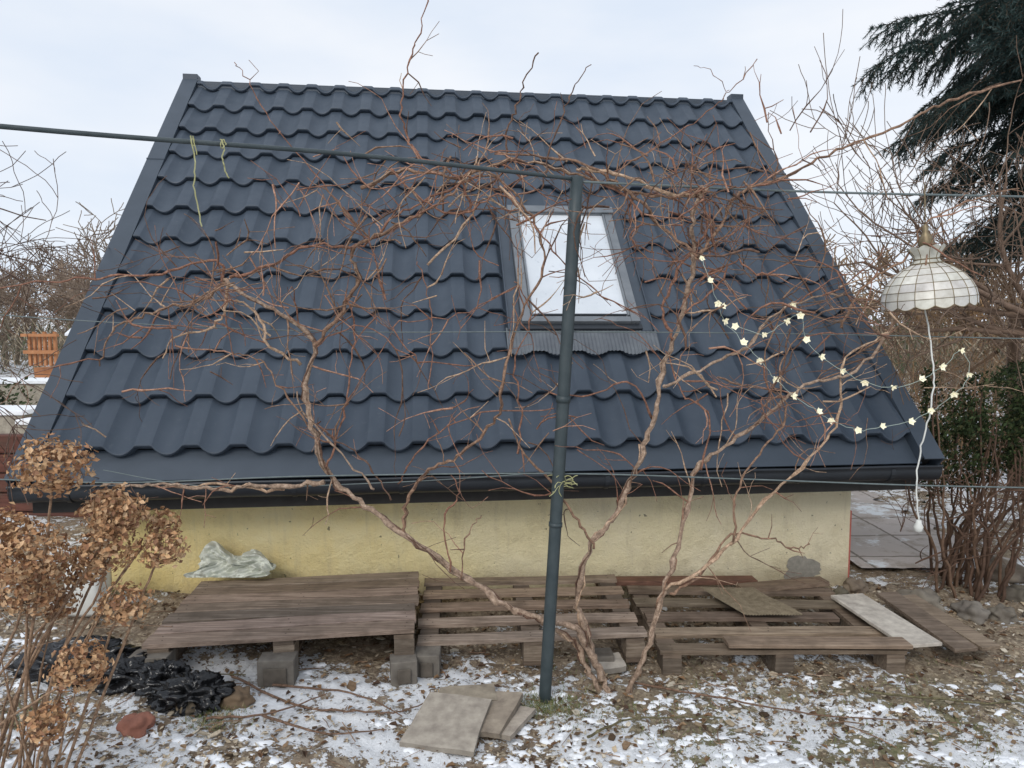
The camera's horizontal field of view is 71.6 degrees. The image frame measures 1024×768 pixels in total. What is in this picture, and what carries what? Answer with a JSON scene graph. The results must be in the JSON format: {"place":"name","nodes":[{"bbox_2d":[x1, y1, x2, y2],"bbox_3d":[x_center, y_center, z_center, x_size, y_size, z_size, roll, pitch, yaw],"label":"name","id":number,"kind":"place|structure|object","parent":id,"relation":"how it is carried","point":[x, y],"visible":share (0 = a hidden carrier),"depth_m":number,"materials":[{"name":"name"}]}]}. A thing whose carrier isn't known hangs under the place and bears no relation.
{"place":"outdoors","nodes":[
{"label":"outdoors","id":0,"kind":"place"},
{"bbox_2d":[0,316,1023,767],"bbox_3d":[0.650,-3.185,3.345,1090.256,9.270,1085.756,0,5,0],"label":"ground","id":1,"kind":"structure","parent":0,"point":[340,746],"depth_m":3.16,"materials":[{"name":"white snow"}]},
{"bbox_2d":[0,378,48,433],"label":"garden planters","id":2,"kind":"object","parent":1,"relation":"on","point":[16,411],"visible":0.14,"depth_m":11.01,"materials":[{"name":"concrete"}]},
{"bbox_2d":[20,332,58,377],"bbox_3d":[-9.650,-0.371,14.871,0.740,1.450,0.700,0,5,0],"label":"orange wooden stall","id":3,"kind":"object","parent":1,"relation":"on","point":[35,354],"visible":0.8,"depth_m":14.60,"materials":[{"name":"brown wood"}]},
{"bbox_2d":[0,434,92,516],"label":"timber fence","id":4,"kind":"object","parent":1,"relation":"on","point":[25,508],"depth_m":5.40,"materials":[{"name":"brown wood"}]},
{"bbox_2d":[7,635,141,687],"bbox_3d":[-1.919,1.246,3.167,0.607,0.239,0.331,0,5,0],"label":"black plastic bag","id":5,"kind":"object","parent":1,"relation":"on","point":[114,646],"visible":0.21,"depth_m":3.09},
{"bbox_2d":[64,557,111,616],"bbox_3d":[-2.220,1.033,3.720,0.190,0.330,0.152,0,5,0],"label":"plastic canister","id":6,"kind":"object","parent":1,"relation":"on","point":[91,595],"visible":0.23,"depth_m":3.65,"materials":[{"name":"white plastic"}]},
{"bbox_2d":[0,141,184,509],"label":"bare branch tree","id":7,"kind":"object","parent":1,"relation":"on","point":[20,280],"visible":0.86,"depth_m":3.80,"materials":[{"name":"brown plant"}]},
{"bbox_2d":[0,432,190,767],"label":"dried hydrangea","id":8,"kind":"object","parent":1,"relation":"on","point":[108,522],"visible":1,"depth_m":2.24,"materials":[{"name":"brown plant"}]},
{"bbox_2d":[79,651,153,695],"bbox_3d":[-1.695,1.269,3.098,0.387,0.183,0.261,0,5,0],"label":"black plastic bag","id":9,"kind":"object","parent":1,"relation":"on","point":[123,678],"visible":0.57,"depth_m":3.02,"materials":[{"name":"black plastic"}]},
{"bbox_2d":[116,711,155,738],"bbox_3d":[-1.451,1.323,2.744,0.140,0.100,0.127,0,5,0],"label":"field stone","id":10,"kind":"object","parent":1,"relation":"on","point":[136,725],"visible":0.84,"depth_m":2.71,"materials":[{"name":"red stone"}]},
{"bbox_2d":[128,648,175,662],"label":"concrete block","id":11,"kind":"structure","parent":1,"relation":"on","point":[170,655],"depth_m":3.14,"materials":[{"name":"grey concrete"}]},
{"bbox_2d":[129,658,191,696],"bbox_3d":[-1.497,1.287,3.047,0.263,0.203,0.210,0,5,0],"label":"black plastic bag","id":12,"kind":"object","parent":1,"relation":"on","point":[156,672],"visible":0.56,"depth_m":3.01,"materials":[{"name":"black plastic"}]},
{"bbox_2d":[175,701,195,715],"bbox_3d":[-1.323,1.323,2.902,0.097,0.064,0.091,0,5,0],"label":"field stone","id":13,"kind":"object","parent":1,"relation":"on","point":[188,710],"visible":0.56,"depth_m":2.87,"materials":[{"name":"grey stone"}]},
{"bbox_2d":[145,670,235,716],"bbox_3d":[-1.330,1.302,2.958,0.378,0.198,0.250,0,5,0],"label":"black plastic bag","id":14,"kind":"object","parent":1,"relation":"on","point":[202,690],"visible":0.78,"depth_m":2.90,"materials":[{"name":"black plastic"}]},
{"bbox_2d":[219,685,255,709],"bbox_3d":[-1.148,1.320,2.968,0.134,0.100,0.136,2,5,21],"label":"field stone","id":15,"kind":"object","parent":1,"relation":"on","point":[239,696],"visible":0.81,"depth_m":2.93,"materials":[{"name":"brown stone"}]},
{"bbox_2d":[257,651,298,687],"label":"concrete block","id":16,"kind":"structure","parent":1,"relation":"on","point":[278,668],"depth_m":3.14,"materials":[{"name":"grey concrete"}]},
{"bbox_2d":[0,122,611,692],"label":"grapevine","id":17,"kind":"object","parent":1,"relation":"on","point":[494,598],"visible":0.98,"depth_m":3.08,"materials":[{"name":"brown plant"}]},
{"bbox_2d":[390,652,417,686],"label":"concrete block","id":18,"kind":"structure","parent":1,"relation":"on","point":[403,669],"depth_m":3.22,"materials":[{"name":"grey concrete"}]},
{"bbox_2d":[141,571,419,660],"bbox_3d":[-1.083,1.182,3.610,1.213,0.157,0.808,-1,5,-7],"label":"wooden pallet","id":19,"kind":"object","parent":18,"relation":"on","point":[290,614],"visible":0.98,"depth_m":3.48,"materials":[{"name":"brown wood"}]},
{"bbox_2d":[183,541,275,577],"bbox_3d":[-1.565,0.985,3.965,0.477,0.163,0.223,0,5,0],"label":"crumpled tarp","id":20,"kind":"object","parent":19,"relation":"on","point":[217,559],"visible":1,"depth_m":3.97,"materials":[{"name":"plastic"}]},
{"bbox_2d":[415,644,440,678],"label":"concrete block","id":21,"kind":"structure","parent":1,"relation":"on","point":[428,661],"depth_m":3.30,"materials":[{"name":"grey concrete"}]},
{"bbox_2d":[399,692,491,756],"bbox_3d":[-0.261,1.373,2.883,0.293,0.067,0.339,1,5,10],"label":"stone slab","id":22,"kind":"object","parent":1,"relation":"on","point":[447,723],"depth_m":2.85,"materials":[{"name":"concrete"}]},
{"bbox_2d":[439,683,497,700],"bbox_3d":[-0.201,1.358,3.094,0.263,0.029,0.135,-1,5,-8],"label":"stone slab","id":23,"kind":"object","parent":1,"relation":"on","point":[486,691],"depth_m":3.11,"materials":[{"name":"concrete"}]},
{"bbox_2d":[110,491,850,597],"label":"walls","id":24,"kind":"structure","parent":1,"relation":"on","point":[507,538],"depth_m":4.33,"materials":[{"name":"beige paint"}]},
{"bbox_2d":[32,480,915,512],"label":"fascia","id":25,"kind":"structure","parent":24,"relation":"attached to","point":[230,502],"depth_m":4.03,"materials":[{"name":"black metal"}]},
{"bbox_2d":[6,464,943,502],"bbox_3d":[-0.026,0.534,3.966,5.150,0.130,0.134,-1,5,-6],"label":"gutter","id":26,"kind":"object","parent":25,"relation":"attached to","point":[845,474],"visible":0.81,"depth_m":3.92,"materials":[{"name":"metal"}]},
{"bbox_2d":[4,79,944,485],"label":"barge trims","id":27,"kind":"object","parent":24,"relation":"attached to","point":[238,463],"visible":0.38,"depth_m":4.07,"materials":[{"name":"metal"}]},
{"bbox_2d":[183,73,742,107],"bbox_3d":[-0.340,-2.656,6.507,5.100,0.155,0.125,-1,5,-6],"label":"ridge cap","id":28,"kind":"object","parent":27,"relation":"on","point":[211,84],"visible":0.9,"depth_m":6.43,"materials":[{"name":"metal"}]},
{"bbox_2d":[46,80,909,457],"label":"roof tiles","id":29,"kind":"object","parent":27,"relation":"on","point":[210,414],"visible":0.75,"depth_m":4.70,"materials":[{"name":"metal"}]},
{"bbox_2d":[495,204,660,354],"bbox_3d":[0.402,-0.773,4.950,0.980,1.092,1.116,-1,5,-6],"label":"skylight","id":30,"kind":"object","parent":29,"relation":"attached to","point":[625,282],"visible":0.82,"depth_m":4.79,"materials":[{"name":"metal"}]},
{"bbox_2d":[507,205,642,330],"bbox_3d":[0.399,-0.828,4.968,0.800,0.945,0.926,-1,5,-6],"label":"window frame","id":31,"kind":"structure","parent":30,"relation":"in","point":[583,322],"depth_m":4.73,"materials":[{"name":"metal"}]},
{"bbox_2d":[784,555,821,578],"bbox_3d":[1.863,1.192,4.546,0.255,0.195,0.004,-1,5,-6],"label":"cement patch","id":32,"kind":"object","parent":24,"relation":"attached to","point":[804,566],"visible":0.79,"depth_m":4.54,"materials":[{"name":"grey concrete"}]},
{"bbox_2d":[848,510,851,576],"bbox_3d":[2.179,1.165,4.651,0.028,0.700,0.070,-1,5,-6],"label":"red corner strip","id":33,"kind":"object","parent":24,"relation":"attached to","point":[849,542],"visible":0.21,"depth_m":4.61,"materials":[{"name":"paint"}]},
{"bbox_2d":[479,691,522,738],"bbox_3d":[-0.082,1.379,2.976,0.180,0.063,0.302,2,5,20],"label":"stone slab","id":34,"kind":"object","parent":1,"relation":"on","point":[502,710],"depth_m":2.95,"materials":[{"name":"concrete"}]},
{"bbox_2d":[0,548,1023,767],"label":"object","id":35,"kind":"object","parent":1,"relation":"on","point":[351,686],"visible":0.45,"depth_m":3.03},
{"bbox_2d":[0,627,1023,767],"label":"snow patches","id":36,"kind":"object","parent":1,"relation":"on","point":[213,758],"visible":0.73,"depth_m":2.85,"materials":[{"name":"white snow"}]},
{"bbox_2d":[0,295,1023,454],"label":"background hedge","id":37,"kind":"object","parent":1,"relation":"on","point":[12,349],"visible":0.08,"depth_m":15.26,"materials":[{"name":"brown plant"}]},
{"bbox_2d":[0,589,1023,767],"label":"grass","id":38,"kind":"structure","parent":1,"relation":"on","point":[552,705],"depth_m":3.08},
{"bbox_2d":[0,198,1023,400],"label":"background trees","id":39,"kind":"object","parent":1,"relation":"on","point":[49,301],"visible":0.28,"depth_m":20.36,"materials":[{"name":"brown plant"}]},
{"bbox_2d":[0,549,1023,767],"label":"fallen leaves","id":40,"kind":"object","parent":1,"relation":"on","point":[264,715],"depth_m":3.07,"materials":[{"name":"brown plant"}]},
{"bbox_2d":[501,705,535,740],"bbox_3d":[-0.021,1.398,2.949,0.153,0.028,0.240,2,5,27],"label":"stone slab","id":41,"kind":"object","parent":1,"relation":"on","point":[521,717],"depth_m":2.92,"materials":[{"name":"concrete"}]},
{"bbox_2d":[417,574,647,665],"bbox_3d":[0.075,1.251,3.819,1.137,0.179,0.766,0,5,-4],"label":"wooden pallet","id":42,"kind":"object","parent":1,"relation":"on","point":[626,632],"visible":0.86,"depth_m":3.69,"materials":[{"name":"brown wood"}]},
{"bbox_2d":[234,0,844,483],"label":"grapevine","id":43,"kind":"object","parent":1,"relation":"on","point":[558,170],"visible":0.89,"depth_m":3.04,"materials":[{"name":"brown plant"}]},
{"bbox_2d":[539,175,582,704],"bbox_3d":[0.203,0.362,3.071,0.190,2.468,0.062,0,5,0],"label":"support pole","id":44,"kind":"object","parent":1,"relation":"on","point":[563,397],"visible":0.91,"depth_m":3.04,"materials":[{"name":"metal"}]},
{"bbox_2d":[0,124,571,180],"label":"trellis pipe","id":45,"kind":"object","parent":44,"relation":"on","point":[207,143],"visible":0.96,"depth_m":2.51,"materials":[{"name":"metal"}]},
{"bbox_2d":[190,135,228,226],"bbox_3d":[-1.036,-0.692,2.442,0.121,0.302,0.037,-2,5,-21],"label":"hanging twine","id":46,"kind":"object","parent":45,"relation":"hanging from","point":[192,145],"visible":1,"depth_m":2.42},
{"bbox_2d":[103,470,551,487],"bbox_3d":[-0.905,0.434,3.290,2.182,0.117,0.025,1,5,8],"label":"trellis wire","id":47,"kind":"object","parent":44,"relation":"attached to","point":[341,484],"visible":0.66,"depth_m":3.26,"materials":[{"name":"metal"}]},
{"bbox_2d":[0,473,1023,487],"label":"trellis wire","id":48,"kind":"object","parent":44,"relation":"attached to","point":[550,473],"visible":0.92,"depth_m":3.14,"materials":[{"name":"metal"}]},
{"bbox_2d":[0,314,1023,338],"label":"trellis wire","id":49,"kind":"object","parent":44,"relation":"attached to","point":[524,331],"visible":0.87,"depth_m":3.14,"materials":[{"name":"metal"}]},
{"bbox_2d":[548,475,577,496],"bbox_3d":[0.214,0.439,3.070,0.120,0.112,0.124,-1,5,-14],"label":"tying twine","id":50,"kind":"object","parent":44,"relation":"attached to","point":[571,484],"visible":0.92,"depth_m":3.06,"materials":[{"name":"beige fabric"}]},
{"bbox_2d":[595,647,613,661],"bbox_3d":[0.450,1.380,3.523,0.105,0.100,0.115,0,5,0],"label":"concrete block","id":51,"kind":"object","parent":1,"relation":"on","point":[605,655],"depth_m":3.50,"materials":[{"name":"grey concrete"}]},
{"bbox_2d":[589,652,625,674],"bbox_3d":[0.460,1.374,3.484,0.182,0.053,0.118,-1,5,-14],"label":"stone slab","id":52,"kind":"object","parent":1,"relation":"on","point":[618,665],"depth_m":3.45,"materials":[{"name":"concrete"}]},
{"bbox_2d":[345,46,1021,690],"bbox_3d":[0.812,0.028,3.129,2.885,2.921,0.777,0,5,0],"label":"grapevine","id":53,"kind":"object","parent":1,"relation":"on","point":[581,582],"visible":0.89,"depth_m":3.08,"materials":[{"name":"brown plant"}]},
{"bbox_2d":[699,256,972,433],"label":"fairy lights","id":54,"kind":"object","parent":53,"relation":"attached to","point":[743,341],"visible":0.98,"depth_m":3.03,"materials":[{"name":"white plastic"}]},
{"bbox_2d":[626,585,907,675],"bbox_3d":[1.318,1.327,3.868,1.271,0.189,0.838,0,5,0],"label":"wooden pallet","id":55,"kind":"object","parent":1,"relation":"on","point":[669,653],"visible":0.68,"depth_m":3.70,"materials":[{"name":"brown wood"}]},
{"bbox_2d":[595,575,757,585],"bbox_3d":[1.000,1.201,4.336,1.006,0.060,0.090,0,5,-6],"label":"wooden plank","id":56,"kind":"object","parent":55,"relation":"on","point":[641,580],"visible":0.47,"depth_m":4.32,"materials":[{"name":"brown wood"}]},
{"bbox_2d":[700,586,802,615],"bbox_3d":[1.320,1.203,3.946,0.286,0.032,0.501,-2,5,-24],"label":"wooden board","id":57,"kind":"object","parent":55,"relation":"on","point":[752,601],"visible":1,"depth_m":3.93,"materials":[{"name":"brown wood"}]},
{"bbox_2d":[735,576,829,591],"bbox_3d":[1.625,1.207,4.266,0.560,0.040,0.100,-1,5,-10],"label":"wooden plank","id":58,"kind":"object","parent":55,"relation":"on","point":[778,585],"visible":0.72,"depth_m":4.25,"materials":[{"name":"brown wood"}]},
{"bbox_2d":[723,636,912,648],"bbox_3d":[1.500,1.272,3.494,0.900,0.030,0.100,0,5,-1],"label":"wooden plank","id":59,"kind":"object","parent":55,"relation":"on","point":[798,642],"visible":1,"depth_m":3.47,"materials":[{"name":"brown wood"}]},
{"bbox_2d":[831,593,941,647],"bbox_3d":[1.975,1.251,3.788,0.200,0.028,0.627,-1,5,-8],"label":"light board","id":60,"kind":"object","parent":55,"relation":"on","point":[880,618],"visible":1,"depth_m":3.75,"materials":[{"name":"wood"}]},
{"bbox_2d":[577,130,1023,693],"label":"grapevine","id":61,"kind":"object","parent":1,"relation":"on","point":[717,554],"visible":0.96,"depth_m":3.18,"materials":[{"name":"brown plant"}]},
{"bbox_2d":[833,586,848,594],"bbox_3d":[2.053,1.311,4.428,0.118,0.082,0.109,0,5,0],"label":"field stone","id":62,"kind":"object","parent":1,"relation":"on","point":[839,590],"visible":0.49,"depth_m":4.40,"materials":[{"name":"grey stone"}]},
{"bbox_2d":[675,33,1023,404],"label":"bare fruit tree","id":63,"kind":"object","parent":1,"relation":"on","point":[1012,311],"visible":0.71,"depth_m":4.07,"materials":[{"name":"brown plant"}]},
{"bbox_2d":[843,577,868,593],"bbox_3d":[2.197,1.295,4.539,0.152,0.105,0.156,2,5,21],"label":"field stone","id":64,"kind":"object","parent":1,"relation":"on","point":[853,585],"visible":0.93,"depth_m":4.50,"materials":[{"name":"beige stone"}]},
{"bbox_2d":[896,587,945,612],"bbox_3d":[2.415,1.309,4.226,0.270,0.199,0.296,0,5,0],"label":"field stone","id":65,"kind":"object","parent":1,"relation":"on","point":[929,595],"visible":0.38,"depth_m":4.17,"materials":[{"name":"grey stone"}]},
{"bbox_2d":[876,591,977,652],"bbox_3d":[2.220,1.272,3.831,0.130,0.086,0.590,-1,5,-10],"label":"wooden plank","id":66,"kind":"object","parent":1,"relation":"on","point":[944,634],"visible":1,"depth_m":3.78,"materials":[{"name":"brown wood"}]},
{"bbox_2d":[863,308,1005,369],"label":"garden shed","id":67,"kind":"structure","parent":1,"relation":"on","point":[901,322],"depth_m":25.90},
{"bbox_2d":[850,491,1023,567],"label":"path","id":68,"kind":"structure","parent":1,"relation":"on","point":[879,539],"depth_m":5.56,"materials":[{"name":"grey concrete"}]},
{"bbox_2d":[851,0,1023,282],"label":"spruce tree","id":69,"kind":"object","parent":1,"relation":"on","point":[990,28],"visible":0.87,"depth_m":5.43,"materials":[{"name":"green plant"}]},
{"bbox_2d":[852,283,1023,488],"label":"bramble bush","id":70,"kind":"object","parent":1,"relation":"on","point":[939,380],"visible":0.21,"depth_m":8.14,"materials":[{"name":"brown plant"}]},
{"bbox_2d":[868,172,1023,497],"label":"bare fruit tree","id":71,"kind":"object","parent":1,"relation":"on","point":[1011,347],"visible":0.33,"depth_m":7.09,"materials":[{"name":"brown plant"}]},
{"bbox_2d":[872,359,1023,602],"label":"bare shrub","id":72,"kind":"object","parent":1,"relation":"on","point":[965,426],"visible":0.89,"depth_m":4.45,"materials":[{"name":"brown plant"}]},
{"bbox_2d":[902,594,999,650],"bbox_3d":[2.360,1.287,3.862,0.110,0.071,0.574,-1,5,-12],"label":"wooden plank","id":73,"kind":"object","parent":1,"relation":"on","point":[981,642],"visible":0.76,"depth_m":3.79,"materials":[{"name":"brown wood"}]},
{"bbox_2d":[950,600,990,624],"bbox_3d":[2.690,1.343,4.141,0.190,0.153,0.206,0,5,0],"label":"field stone","id":74,"kind":"object","parent":1,"relation":"on","point":[976,612],"visible":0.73,"depth_m":4.10,"materials":[{"name":"grey stone"}]},
{"bbox_2d":[987,603,1017,623],"bbox_3d":[2.848,1.346,4.124,0.162,0.117,0.155,-4,6,-37],"label":"field stone","id":75,"kind":"object","parent":1,"relation":"on","point":[1001,612],"visible":0.69,"depth_m":4.09,"materials":[{"name":"grey stone"}]},
{"bbox_2d":[989,556,1023,583],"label":"field stone","id":76,"kind":"object","parent":1,"relation":"on","point":[1017,576],"visible":0.29,"depth_m":4.74,"materials":[{"name":"grey stone"}]},
{"bbox_2d":[1001,584,1023,602],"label":"field stone","id":77,"kind":"object","parent":1,"relation":"on","point":[1015,592],"visible":0.64,"depth_m":4.39,"materials":[{"name":"grey stone"}]},
{"bbox_2d":[0,0,1023,315],"label":"sky","id":78,"kind":"structure","parent":0,"point":[106,66],"materials":[{"name":"white"}]},
{"bbox_2d":[583,181,1023,197],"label":"trellis wire","id":79,"kind":"object","parent":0,"point":[800,191],"visible":0.87,"depth_m":3.14,"materials":[{"name":"metal"}]},
{"bbox_2d":[880,183,979,312],"bbox_3d":[1.864,-0.606,3.160,0.387,0.572,0.385,0,5,0],"label":"hanging lampshade","id":80,"kind":"object","parent":79,"relation":"hanging from","point":[935,281],"visible":0.99,"depth_m":3.06,"materials":[{"name":"white glass"}]},
{"bbox_2d":[913,310,934,532],"bbox_3d":[1.826,0.163,3.131,0.059,1.000,0.075,3,6,32],"label":"hanging bulb cable","id":81,"kind":"object","parent":80,"relation":"hanging from","point":[918,526],"visible":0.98,"depth_m":3.13,"materials":[{"name":"white plastic"}]}
]}

